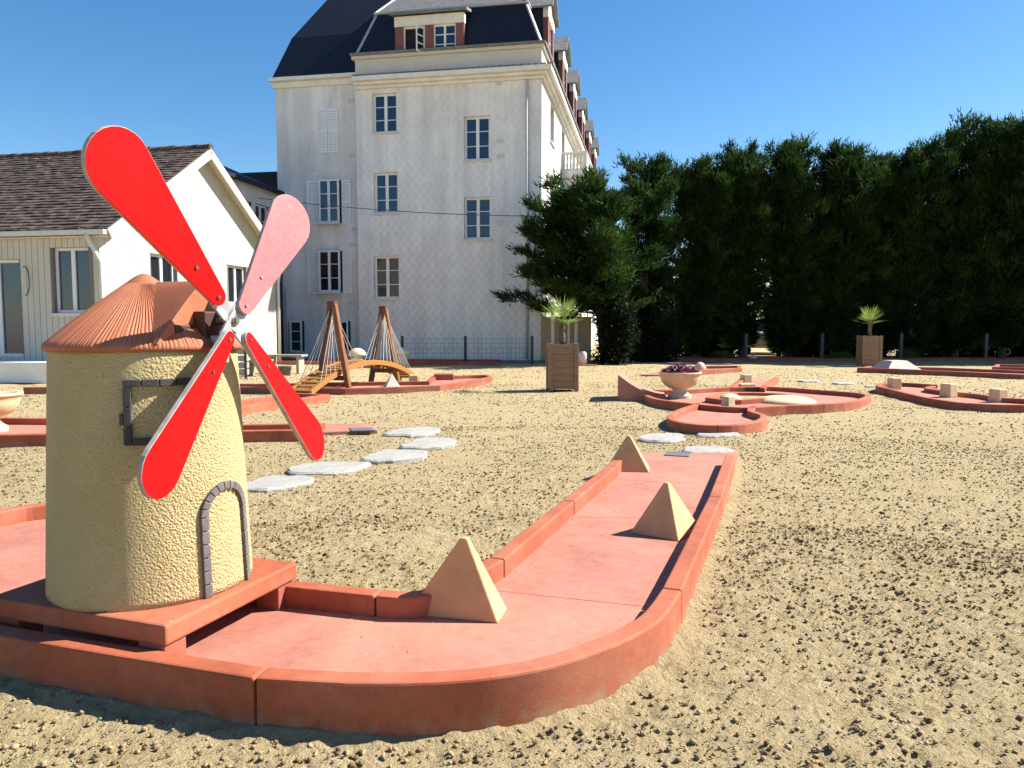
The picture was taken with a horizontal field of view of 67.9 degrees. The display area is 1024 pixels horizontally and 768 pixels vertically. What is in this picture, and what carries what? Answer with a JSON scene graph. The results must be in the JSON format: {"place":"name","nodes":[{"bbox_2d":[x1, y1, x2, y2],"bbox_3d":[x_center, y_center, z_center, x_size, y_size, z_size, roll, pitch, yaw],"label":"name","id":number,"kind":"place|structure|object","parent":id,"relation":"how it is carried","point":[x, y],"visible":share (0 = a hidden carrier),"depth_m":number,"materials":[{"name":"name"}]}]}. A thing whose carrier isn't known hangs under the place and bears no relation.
{"place":"outdoors","nodes":[
{"label":"outdoors","id":0,"kind":"place"},
{"bbox_2d":[224,166,283,357],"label":"wing","id":1,"kind":"structure","parent":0,"point":[253,187],"depth_m":25.94,"materials":[{"name":"paint"}]},
{"bbox_2d":[255,204,266,224],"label":"window","id":2,"kind":"structure","parent":1,"relation":"in","point":[260,211],"depth_m":25.92,"materials":[{"name":"clear glass"}]},
{"bbox_2d":[259,198,518,215],"bbox_3d":[-2.823,-5.254,22.625,9.214,0.427,0.024,0,4,-6],"label":"power cable","id":3,"kind":"object","parent":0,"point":[401,211],"visible":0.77,"depth_m":22.59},
{"bbox_2d":[269,0,598,359],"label":"house","id":4,"kind":"structure","parent":0,"point":[478,109],"depth_m":25.70,"materials":[{"name":"paint"}]},
{"bbox_2d":[290,321,302,351],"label":"window","id":5,"kind":"structure","parent":4,"relation":"in","point":[295,326],"depth_m":26.93,"materials":[{"name":"clear glass"}]},
{"bbox_2d":[316,179,340,224],"bbox_3d":[-6.355,-6.299,26.255,0.843,1.549,0.230,1,4,10],"label":"window","id":6,"kind":"structure","parent":4,"relation":"in","point":[328,189],"depth_m":26.34,"materials":[{"name":"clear glass"}]},
{"bbox_2d":[316,250,341,293],"bbox_3d":[-6.384,-3.898,26.439,0.885,1.500,0.230,1,4,10],"label":"window","id":7,"kind":"structure","parent":4,"relation":"in","point":[329,260],"depth_m":26.52,"materials":[{"name":"clear glass"}]},
{"bbox_2d":[340,321,348,350],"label":"window","id":8,"kind":"structure","parent":4,"relation":"in","point":[344,324],"depth_m":26.59,"materials":[{"name":"clear glass"}]},
{"bbox_2d":[371,93,398,134],"bbox_3d":[-4.279,-9.107,25.664,0.966,1.369,0.230,1,4,10],"label":"window","id":9,"kind":"structure","parent":4,"relation":"in","point":[385,105],"depth_m":25.74,"materials":[{"name":"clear glass"}]},
{"bbox_2d":[372,173,399,214],"bbox_3d":[-4.269,-6.460,25.857,0.954,1.423,0.230,1,4,10],"label":"window","id":10,"kind":"structure","parent":4,"relation":"in","point":[386,184],"depth_m":25.93,"materials":[{"name":"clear glass"}]},
{"bbox_2d":[372,256,400,300],"bbox_3d":[-4.278,-3.621,26.068,1.015,1.513,0.230,1,4,10],"label":"window","id":11,"kind":"structure","parent":4,"relation":"in","point":[387,279],"depth_m":26.15,"materials":[{"name":"clear glass"}]},
{"bbox_2d":[462,116,491,162],"bbox_3d":[-1.148,-8.092,25.157,0.981,1.493,0.230,1,4,10],"label":"window","id":12,"kind":"structure","parent":4,"relation":"in","point":[477,129],"depth_m":25.23,"materials":[{"name":"white glass"}]},
{"bbox_2d":[462,197,492,240],"bbox_3d":[-1.135,-5.491,25.345,1.021,1.449,0.230,1,4,10],"label":"window","id":13,"kind":"structure","parent":4,"relation":"in","point":[477,226],"depth_m":25.43,"materials":[{"name":"white glass"}]},
{"bbox_2d":[283,358,731,364],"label":"path","id":14,"kind":"structure","parent":0,"point":[632,362],"depth_m":23.64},
{"bbox_2d":[551,311,554,343],"bbox_3d":[1.284,-1.486,24.028,0.130,1.633,0.130,0,4,0],"label":"white post","id":15,"kind":"object","parent":14,"relation":"on","point":[552,331],"visible":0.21,"depth_m":23.96,"materials":[{"name":"paint"}]},
{"bbox_2d":[541,317,592,360],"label":"garden wall","id":16,"kind":"structure","parent":14,"relation":"on","point":[584,333],"depth_m":24.90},
{"bbox_2d":[574,313,577,343],"bbox_3d":[2.022,-1.486,24.028,0.130,1.633,0.130,0,4,0],"label":"white post","id":17,"kind":"object","parent":14,"relation":"on","point":[576,332],"visible":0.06,"depth_m":23.98,"materials":[{"name":"paint"}]},
{"bbox_2d":[0,343,1023,767],"bbox_3d":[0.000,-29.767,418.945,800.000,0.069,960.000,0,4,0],"label":"sand ground","id":18,"kind":"structure","parent":0,"point":[668,669],"depth_m":3.51,"materials":[{"name":"sand"}]},
{"bbox_2d":[0,360,45,382],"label":"door step","id":19,"kind":"object","parent":18,"relation":"on","point":[22,371],"depth_m":15.20,"materials":[{"name":"concrete"}]},
{"bbox_2d":[0,144,280,361],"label":"cabin","id":20,"kind":"object","parent":18,"relation":"on","point":[73,244],"visible":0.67,"depth_m":16.88,"materials":[{"name":"white wood"}]},
{"bbox_2d":[0,259,23,356],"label":"glazed door","id":21,"kind":"structure","parent":20,"relation":"in","point":[11,335],"depth_m":16.34,"materials":[{"name":"white glass"}]},
{"bbox_2d":[51,247,89,315],"bbox_3d":[-9.217,-2.138,15.943,0.953,1.433,0.190,1,4,10],"label":"window","id":22,"kind":"structure","parent":20,"relation":"in","point":[72,264],"depth_m":16.01,"materials":[{"name":"white glass"}]},
{"bbox_2d":[151,254,173,281],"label":"window","id":23,"kind":"structure","parent":20,"relation":"in","point":[161,270],"depth_m":17.87,"materials":[{"name":"clear glass"}]},
{"bbox_2d":[228,265,243,305],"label":"window","id":24,"kind":"structure","parent":20,"relation":"in","point":[235,273],"depth_m":21.02,"materials":[{"name":"clear glass"}]},
{"bbox_2d":[0,417,377,447],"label":"minigolf lane","id":25,"kind":"structure","parent":18,"relation":"on","point":[24,432],"depth_m":7.78,"materials":[{"name":"concrete"}]},
{"bbox_2d":[0,391,23,431],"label":"flower bowl","id":26,"kind":"object","parent":25,"relation":"on","point":[10,401],"visible":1,"depth_m":7.76,"materials":[{"name":"stone"}]},
{"bbox_2d":[237,349,248,378],"bbox_3d":[-5.885,-0.532,16.546,0.310,0.830,0.320,0,4,0],"label":"slatted stand","id":27,"kind":"object","parent":18,"relation":"on","point":[245,363],"visible":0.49,"depth_m":16.41,"materials":[{"name":"grey wood"}]},
{"bbox_2d":[241,359,273,375],"bbox_3d":[-5.845,-0.375,17.469,0.600,0.380,0.380,1,4,8],"label":"garden bench","id":28,"kind":"object","parent":18,"relation":"on","point":[251,368],"visible":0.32,"depth_m":17.48,"materials":[{"name":"beige stone"}]},
{"bbox_2d":[23,375,492,394],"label":"minigolf lane","id":29,"kind":"structure","parent":18,"relation":"on","point":[432,383],"depth_m":13.33,"materials":[{"name":"red concrete"}]},
{"bbox_2d":[384,374,399,386],"bbox_3d":[-2.180,-0.063,13.783,0.255,0.220,0.255,-2,4,-20],"label":"pyramid obstacle","id":30,"kind":"object","parent":29,"relation":"on","point":[391,381],"visible":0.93,"depth_m":13.71,"materials":[{"name":"white concrete"}]},
{"bbox_2d":[434,373,453,379],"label":"block obstacle","id":31,"kind":"object","parent":29,"relation":"on","point":[444,376],"visible":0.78,"depth_m":15.50,"materials":[{"name":"concrete"}]},
{"bbox_2d":[247,475,313,492],"bbox_3d":[-1.642,0.710,5.304,0.476,0.065,0.495,0,4,0],"label":"stepping stone","id":32,"kind":"object","parent":18,"relation":"on","point":[271,483],"visible":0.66,"depth_m":5.27,"materials":[{"name":"stone"}]},
{"bbox_2d":[277,365,291,375],"bbox_3d":[-5.271,-0.310,17.639,0.330,0.225,0.330,0,4,0],"label":"plastic tub","id":33,"kind":"object","parent":18,"relation":"on","point":[285,370],"visible":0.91,"depth_m":17.53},
{"bbox_2d":[241,393,329,414],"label":"minigolf lane","id":34,"kind":"structure","parent":18,"relation":"on","point":[254,405],"depth_m":10.69,"materials":[{"name":"concrete"}]},
{"bbox_2d":[268,354,307,373],"bbox_3d":[-5.467,-0.484,18.406,0.950,0.460,0.380,1,4,8],"label":"garden bench","id":35,"kind":"object","parent":18,"relation":"on","point":[299,363],"visible":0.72,"depth_m":18.28,"materials":[{"name":"beige stone"}]},
{"bbox_2d":[287,461,370,475],"bbox_3d":[-1.424,0.667,5.878,0.595,0.065,0.492,0,4,0],"label":"stepping stone","id":36,"kind":"object","parent":18,"relation":"on","point":[331,468],"visible":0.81,"depth_m":5.83,"materials":[{"name":"stone"}]},
{"bbox_2d":[292,301,418,393],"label":"cable bridge","id":37,"kind":"structure","parent":18,"relation":"on","point":[322,376],"depth_m":13.00,"materials":[{"name":"orange wood"}]},
{"bbox_2d":[348,348,365,367],"bbox_3d":[-4.260,-0.718,20.936,0.490,0.555,0.490,0,4,0],"label":"stone mushroom","id":38,"kind":"object","parent":18,"relation":"on","point":[359,353],"visible":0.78,"depth_m":20.80,"materials":[{"name":"stone"}]},
{"bbox_2d":[0,451,738,736],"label":"minigolf lane","id":39,"kind":"structure","parent":18,"relation":"on","point":[570,598],"depth_m":2.51,"materials":[{"name":"concrete"}]},
{"bbox_2d":[0,125,323,654],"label":"windmill","id":40,"kind":"object","parent":39,"relation":"on","point":[148,541],"visible":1,"depth_m":2.40,"materials":[{"name":"paint"}]},
{"bbox_2d":[119,378,195,445],"bbox_3d":[-1.117,0.086,2.398,0.219,0.205,0.047,-3,5,-32],"label":"window frame","id":41,"kind":"structure","parent":40,"relation":"in","point":[125,419],"depth_m":2.35,"materials":[{"name":"stone"}]},
{"bbox_2d":[422,537,506,622],"bbox_3d":[-0.200,0.697,2.779,0.340,0.282,0.142,1,4,13],"label":"pyramid obstacle","id":42,"kind":"object","parent":39,"relation":"on","point":[460,586],"visible":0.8,"depth_m":2.73,"materials":[{"name":"concrete"}]},
{"bbox_2d":[611,435,648,471],"bbox_3d":[0.860,0.504,5.612,0.305,0.250,0.228,1,4,10],"label":"pyramid obstacle","id":43,"kind":"object","parent":39,"relation":"on","point":[629,454],"visible":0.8,"depth_m":5.54,"materials":[{"name":"concrete"}]},
{"bbox_2d":[631,482,695,540],"bbox_3d":[0.790,0.629,3.887,0.265,0.255,0.265,3,5,38],"label":"pyramid obstacle","id":44,"kind":"object","parent":39,"relation":"on","point":[666,514],"visible":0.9,"depth_m":3.83,"materials":[{"name":"concrete"}]},
{"bbox_2d":[277,358,499,365],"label":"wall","id":45,"kind":"structure","parent":18,"relation":"on","point":[441,362],"depth_m":22.87,"materials":[{"name":"brick"}]},
{"bbox_2d":[401,336,533,363],"bbox_3d":[-1.360,-1.027,23.061,4.025,0.860,0.080,0,4,0],"label":"wire fence","id":46,"kind":"object","parent":45,"relation":"on","point":[465,343],"visible":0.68,"depth_m":23.04,"materials":[{"name":"metal"}]},
{"bbox_2d":[359,449,427,463],"bbox_3d":[-0.995,0.625,6.454,0.526,0.065,0.568,0,4,0],"label":"stepping stone","id":47,"kind":"object","parent":18,"relation":"on","point":[391,456],"visible":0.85,"depth_m":6.34,"materials":[{"name":"stone"}]},
{"bbox_2d":[395,347,410,366],"bbox_3d":[-3.137,-0.778,21.753,0.490,0.555,0.490,0,4,0],"label":"stone mushroom","id":48,"kind":"object","parent":18,"relation":"on","point":[406,351],"visible":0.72,"depth_m":21.62,"materials":[{"name":"stone"}]},
{"bbox_2d":[383,427,439,437],"bbox_3d":[-1.027,0.515,7.946,0.475,0.065,0.683,1,4,19],"label":"stepping stone","id":49,"kind":"object","parent":18,"relation":"on","point":[414,432],"visible":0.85,"depth_m":7.80,"materials":[{"name":"stone"}]},
{"bbox_2d":[399,437,456,450],"bbox_3d":[-0.783,0.573,7.154,0.506,0.065,0.606,0,4,0],"label":"stepping stone","id":50,"kind":"object","parent":18,"relation":"on","point":[430,443],"visible":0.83,"depth_m":7.04,"materials":[{"name":"stone"}]},
{"bbox_2d":[0,366,1023,767],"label":"clods","id":51,"kind":"object","parent":18,"relation":"on","point":[480,756],"visible":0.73,"depth_m":3.73,"materials":[{"name":"sand"}]},
{"bbox_2d":[546,343,578,390],"bbox_3d":[0.886,-0.303,13.440,0.520,0.830,0.520,0,4,-3],"label":"wooden planter","id":52,"kind":"object","parent":18,"relation":"on","point":[562,366],"visible":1,"depth_m":13.20,"materials":[{"name":"brown wood"}]},
{"bbox_2d":[540,296,584,343],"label":"palm","id":53,"kind":"object","parent":52,"relation":"in","point":[562,332],"visible":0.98,"depth_m":13.35,"materials":[{"name":"green plant"}]},
{"bbox_2d":[490,163,671,363],"bbox_3d":[2.056,-3.587,23.071,5.753,6.173,4.724,0,4,0],"label":"cypress tree","id":54,"kind":"object","parent":18,"relation":"on","point":[581,257],"visible":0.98,"depth_m":22.61,"materials":[{"name":"green plant"}]},
{"bbox_2d":[579,351,596,365],"bbox_3d":[2.082,-0.732,22.187,0.750,0.460,0.550,0,4,0],"label":"stone bollard","id":55,"kind":"object","parent":18,"relation":"on","point":[582,358],"visible":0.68,"depth_m":22.05,"materials":[{"name":"stone"}]},
{"bbox_2d":[589,283,641,364],"bbox_3d":[3.126,-1.788,22.830,1.660,2.658,1.478,0,4,0],"label":"hedge shrub","id":56,"kind":"object","parent":18,"relation":"on","point":[616,325],"visible":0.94,"depth_m":22.61,"materials":[{"name":"green plant"}]},
{"bbox_2d":[612,148,695,356],"bbox_3d":[4.535,-4.273,25.206,2.844,7.244,3.063,3,5,33],"label":"cypress tree","id":57,"kind":"object","parent":18,"relation":"on","point":[653,180],"visible":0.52,"depth_m":24.73,"materials":[{"name":"green plant"}]},
{"bbox_2d":[626,287,683,362],"bbox_3d":[4.449,-1.806,24.114,1.935,2.601,1.485,0,4,0],"label":"hedge shrub","id":58,"kind":"object","parent":18,"relation":"on","point":[657,340],"visible":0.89,"depth_m":23.83,"materials":[{"name":"green plant"}]},
{"bbox_2d":[637,433,685,443],"bbox_3d":[1.480,0.548,7.496,0.509,0.065,0.580,0,4,0],"label":"stepping stone","id":59,"kind":"object","parent":18,"relation":"on","point":[667,438],"visible":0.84,"depth_m":7.37,"materials":[{"name":"stone"}]},
{"bbox_2d":[656,281,693,356],"bbox_3d":[5.826,-2.483,28.372,2.874,3.332,1.847,0,4,0],"label":"hedge shrub","id":60,"kind":"object","parent":18,"relation":"on","point":[675,304],"visible":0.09,"depth_m":28.10,"materials":[{"name":"green plant"}]},
{"bbox_2d":[641,366,741,375],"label":"minigolf lane","id":61,"kind":"structure","parent":18,"relation":"on","point":[709,370],"depth_m":18.52,"materials":[{"name":"concrete"}]},
{"bbox_2d":[694,362,705,369],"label":"dome stone","id":62,"kind":"object","parent":61,"relation":"on","point":[700,366],"visible":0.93,"depth_m":19.36,"materials":[{"name":"stone"}]},
{"bbox_2d":[662,151,740,356],"bbox_3d":[6.306,-4.335,26.155,3.066,7.216,3.133,-2,5,-25],"label":"cypress tree","id":63,"kind":"object","parent":18,"relation":"on","point":[698,268],"visible":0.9,"depth_m":25.58,"materials":[{"name":"green plant"}]},
{"bbox_2d":[683,306,729,356],"bbox_3d":[7.140,-2.100,28.946,2.740,2.475,1.729,3,5,32],"label":"hedge shrub","id":64,"kind":"object","parent":18,"relation":"on","point":[715,316],"visible":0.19,"depth_m":28.41,"materials":[{"name":"green plant"}]},
{"bbox_2d":[683,446,732,452],"bbox_3d":[1.726,0.605,6.730,0.470,0.065,0.401,0,4,0],"label":"stepping stone","id":65,"kind":"object","parent":18,"relation":"on","point":[706,449],"visible":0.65,"depth_m":6.70,"materials":[{"name":"stone"}]},
{"bbox_2d":[667,403,767,433],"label":"minigolf lane","id":66,"kind":"structure","parent":18,"relation":"on","point":[692,418],"depth_m":8.54,"materials":[{"name":"concrete"}]},
{"bbox_2d":[721,396,734,406],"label":"block obstacle","id":67,"kind":"object","parent":66,"relation":"on","point":[727,400],"visible":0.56,"depth_m":9.91,"materials":[{"name":"concrete"}]},
{"bbox_2d":[696,432,739,437],"bbox_3d":[2.098,0.527,7.783,0.477,0.065,0.475,0,4,0],"label":"stepping stone","id":68,"kind":"object","parent":18,"relation":"on","point":[714,435],"visible":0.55,"depth_m":7.63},
{"bbox_2d":[707,349,737,357],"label":"shrub","id":69,"kind":"object","parent":18,"relation":"on","point":[720,354],"visible":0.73,"depth_m":25.48,"materials":[{"name":"green plant"}]},
{"bbox_2d":[707,299,760,356],"bbox_3d":[8.075,-2.239,29.259,2.910,2.697,1.881,0,4,0],"label":"hedge shrub","id":70,"kind":"object","parent":18,"relation":"on","point":[732,351],"visible":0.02,"depth_m":29.00,"materials":[{"name":"green plant"}]},
{"bbox_2d":[702,136,781,356],"bbox_3d":[7.884,-4.558,26.211,2.923,7.646,3.485,2,5,30],"label":"cypress tree","id":71,"kind":"object","parent":18,"relation":"on","point":[742,174],"visible":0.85,"depth_m":25.61,"materials":[{"name":"green plant"}]},
{"bbox_2d":[618,372,870,416],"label":"minigolf lane","id":72,"kind":"structure","parent":18,"relation":"on","point":[827,401],"depth_m":11.19,"materials":[{"name":"concrete"}]},
{"bbox_2d":[658,362,701,398],"bbox_3d":[2.548,-0.064,11.537,0.642,0.562,0.642,0,4,0],"label":"flower bowl","id":73,"kind":"object","parent":72,"relation":"on","point":[679,380],"visible":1,"depth_m":11.37,"materials":[{"name":"stone"}]},
{"bbox_2d":[760,395,816,404],"bbox_3d":[3.920,0.211,10.886,0.840,0.100,0.800,0,4,0],"label":"hump obstacle","id":74,"kind":"object","parent":72,"relation":"on","point":[784,399],"visible":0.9,"depth_m":10.63,"materials":[{"name":"concrete"}]},
{"bbox_2d":[744,333,747,357],"bbox_3d":[7.670,-1.195,24.930,0.110,0.920,0.120,0,4,0],"label":"fence post","id":75,"kind":"object","parent":18,"relation":"on","point":[745,345],"visible":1,"depth_m":24.89,"materials":[{"name":"metal"}]},
{"bbox_2d":[729,377,778,391],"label":"minigolf lane","id":76,"kind":"structure","parent":18,"relation":"on","point":[773,381],"depth_m":14.10,"materials":[{"name":"concrete"}]},
{"bbox_2d":[740,374,751,382],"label":"block obstacle","id":77,"kind":"object","parent":76,"relation":"on","point":[746,378],"visible":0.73,"depth_m":14.54,"materials":[{"name":"concrete"}]},
{"bbox_2d":[759,254,817,355],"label":"cypress tree","id":78,"kind":"object","parent":18,"relation":"on","point":[773,351],"visible":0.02,"depth_m":29.70,"materials":[{"name":"green plant"}]},
{"bbox_2d":[745,130,840,356],"bbox_3d":[9.554,-4.742,26.107,3.345,8.049,3.504,2,5,28],"label":"cypress tree","id":79,"kind":"object","parent":18,"relation":"on","point":[791,282],"visible":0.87,"depth_m":25.60,"materials":[{"name":"green plant"}]},
{"bbox_2d":[766,288,830,356],"bbox_3d":[10.909,-2.526,28.384,2.832,3.424,1.901,0,4,0],"label":"hedge shrub","id":80,"kind":"object","parent":18,"relation":"on","point":[808,350],"visible":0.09,"depth_m":28.05,"materials":[{"name":"green plant"}]},
{"bbox_2d":[798,379,819,382],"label":"stepping stone","id":81,"kind":"object","parent":18,"relation":"on","point":[806,380],"visible":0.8,"depth_m":15.48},
{"bbox_2d":[819,333,823,357],"bbox_3d":[10.161,-1.195,24.930,0.110,0.920,0.120,0,4,0],"label":"fence post","id":82,"kind":"object","parent":18,"relation":"on","point":[821,353],"visible":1,"depth_m":24.89,"materials":[{"name":"metal"}]},
{"bbox_2d":[630,357,1023,361],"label":"curb","id":83,"kind":"structure","parent":18,"relation":"on","point":[853,359],"depth_m":24.80,"materials":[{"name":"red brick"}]},
{"bbox_2d":[824,351,852,357],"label":"shrub","id":84,"kind":"object","parent":18,"relation":"on","point":[841,355],"visible":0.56,"depth_m":25.50,"materials":[{"name":"green plant"}]},
{"bbox_2d":[802,136,897,353],"bbox_3d":[11.180,-4.578,25.846,3.473,7.763,3.548,1,4,18],"label":"cypress tree","id":85,"kind":"object","parent":18,"relation":"on","point":[847,188],"visible":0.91,"depth_m":25.40,"materials":[{"name":"green plant"}]},
{"bbox_2d":[856,336,882,365],"bbox_3d":[10.357,-0.962,22.040,0.551,0.880,0.551,0,4,6],"label":"wooden planter","id":86,"kind":"object","parent":18,"relation":"on","point":[869,350],"visible":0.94,"depth_m":21.80,"materials":[{"name":"brown wood"}]},
{"bbox_2d":[858,306,883,335],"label":"palm","id":87,"kind":"object","parent":86,"relation":"in","point":[868,316],"visible":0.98,"depth_m":21.95,"materials":[{"name":"green plant"}]},
{"bbox_2d":[849,315,898,356],"bbox_3d":[13.572,-2.508,28.980,2.551,3.282,1.857,0,4,0],"label":"hedge shrub","id":88,"kind":"object","parent":18,"relation":"on","point":[885,352],"visible":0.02,"depth_m":28.62,"materials":[{"name":"green plant"}]},
{"bbox_2d":[851,144,941,351],"bbox_3d":[12.794,-4.397,25.987,3.350,7.351,2.810,0,4,-6],"label":"cypress tree","id":89,"kind":"object","parent":18,"relation":"on","point":[881,301],"visible":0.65,"depth_m":25.37,"materials":[{"name":"green plant"}]},
{"bbox_2d":[898,333,902,357],"bbox_3d":[12.750,-1.195,24.930,0.110,0.920,0.120,0,4,0],"label":"fence post","id":90,"kind":"object","parent":18,"relation":"on","point":[900,350],"visible":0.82,"depth_m":24.89,"materials":[{"name":"metal"}]},
{"bbox_2d":[893,346,921,357],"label":"shrub","id":91,"kind":"object","parent":18,"relation":"on","point":[908,352],"visible":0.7,"depth_m":25.50,"materials":[{"name":"green plant"}]},
{"bbox_2d":[866,131,968,357],"bbox_3d":[13.458,-4.515,25.734,3.008,7.662,3.240,-2,5,-28],"label":"cypress tree","id":92,"kind":"object","parent":18,"relation":"on","point":[918,312],"visible":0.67,"depth_m":25.20,"materials":[{"name":"green plant"}]},
{"bbox_2d":[857,366,1023,378],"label":"minigolf lane","id":93,"kind":"structure","parent":18,"relation":"on","point":[984,373],"depth_m":18.01,"materials":[{"name":"red concrete"}]},
{"bbox_2d":[872,360,920,369],"bbox_3d":[9.728,-0.479,19.297,0.914,0.240,0.914,0,4,-4],"label":"pyramid obstacle","id":94,"kind":"object","parent":93,"relation":"on","point":[897,364],"visible":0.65,"depth_m":19.02,"materials":[{"name":"white concrete"}]},
{"bbox_2d":[875,382,1023,412],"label":"minigolf lane","id":95,"kind":"structure","parent":18,"relation":"on","point":[925,394],"depth_m":11.13,"materials":[{"name":"red concrete"}]},
{"bbox_2d":[887,377,900,389],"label":"block obstacle","id":96,"kind":"object","parent":95,"relation":"on","point":[893,382],"visible":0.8,"depth_m":13.12,"materials":[{"name":"concrete"}]},
{"bbox_2d":[939,383,956,397],"bbox_3d":[6.714,0.097,11.687,0.179,0.210,0.179,-2,5,-25],"label":"block obstacle","id":97,"kind":"object","parent":95,"relation":"on","point":[948,390],"visible":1,"depth_m":11.62,"materials":[{"name":"concrete"}]},
{"bbox_2d":[988,388,1007,402],"bbox_3d":[6.976,0.164,10.908,0.179,0.190,0.179,-2,4,-20],"label":"block obstacle","id":98,"kind":"object","parent":95,"relation":"on","point":[997,395],"visible":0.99,"depth_m":10.84,"materials":[{"name":"concrete"}]},
{"bbox_2d":[939,297,996,356],"bbox_3d":[16.861,-2.253,27.950,2.965,2.861,1.956,0,4,0],"label":"hedge shrub","id":99,"kind":"object","parent":18,"relation":"on","point":[981,352],"visible":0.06,"depth_m":27.76,"materials":[{"name":"green plant"}]},
{"bbox_2d":[916,106,1023,356],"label":"cypress tree","id":100,"kind":"object","parent":18,"relation":"on","point":[959,283],"visible":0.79,"depth_m":25.23,"materials":[{"name":"green plant"}]},
{"bbox_2d":[983,333,988,357],"bbox_3d":[15.536,-1.195,24.930,0.110,0.920,0.120,0,4,0],"label":"fence post","id":101,"kind":"object","parent":18,"relation":"on","point":[985,345],"visible":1,"depth_m":24.89,"materials":[{"name":"metal"}]},
{"bbox_2d":[962,111,1023,357],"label":"cypress tree","id":102,"kind":"object","parent":18,"relation":"on","point":[1002,326],"visible":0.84,"depth_m":24.86,"materials":[{"name":"green plant"}]},
{"bbox_2d":[970,291,1023,356],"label":"hedge shrub","id":103,"kind":"object","parent":18,"relation":"on","point":[1019,352],"visible":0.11,"depth_m":27.77,"materials":[{"name":"green plant"}]},
{"bbox_2d":[992,364,1023,369],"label":"minigolf lane","id":104,"kind":"structure","parent":18,"relation":"on","point":[1007,367],"depth_m":19.42,"materials":[{"name":"concrete"}]},
{"bbox_2d":[1007,333,1023,356],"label":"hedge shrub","id":105,"kind":"object","parent":18,"relation":"on","point":[1021,354],"visible":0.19,"depth_m":27.51,"materials":[{"name":"green plant"}]},
{"bbox_2d":[0,0,1023,319],"label":"sky","id":106,"kind":"structure","parent":0,"point":[681,78],"materials":[{"name":"blue"}]},
{"bbox_2d":[737,322,766,353],"bbox_3d":[10.844,-2.051,32.940,1.720,1.449,4.096,1,4,10],"label":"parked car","id":107,"kind":"object","parent":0,"point":[760,341],"visible":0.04,"depth_m":31.05,"materials":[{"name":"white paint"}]},
{"bbox_2d":[803,146,959,173],"bbox_3d":[12.115,-7.375,25.026,5.240,0.929,0.028,0,4,0],"label":"power cable","id":108,"kind":"object","parent":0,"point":[884,160],"visible":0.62,"depth_m":25.02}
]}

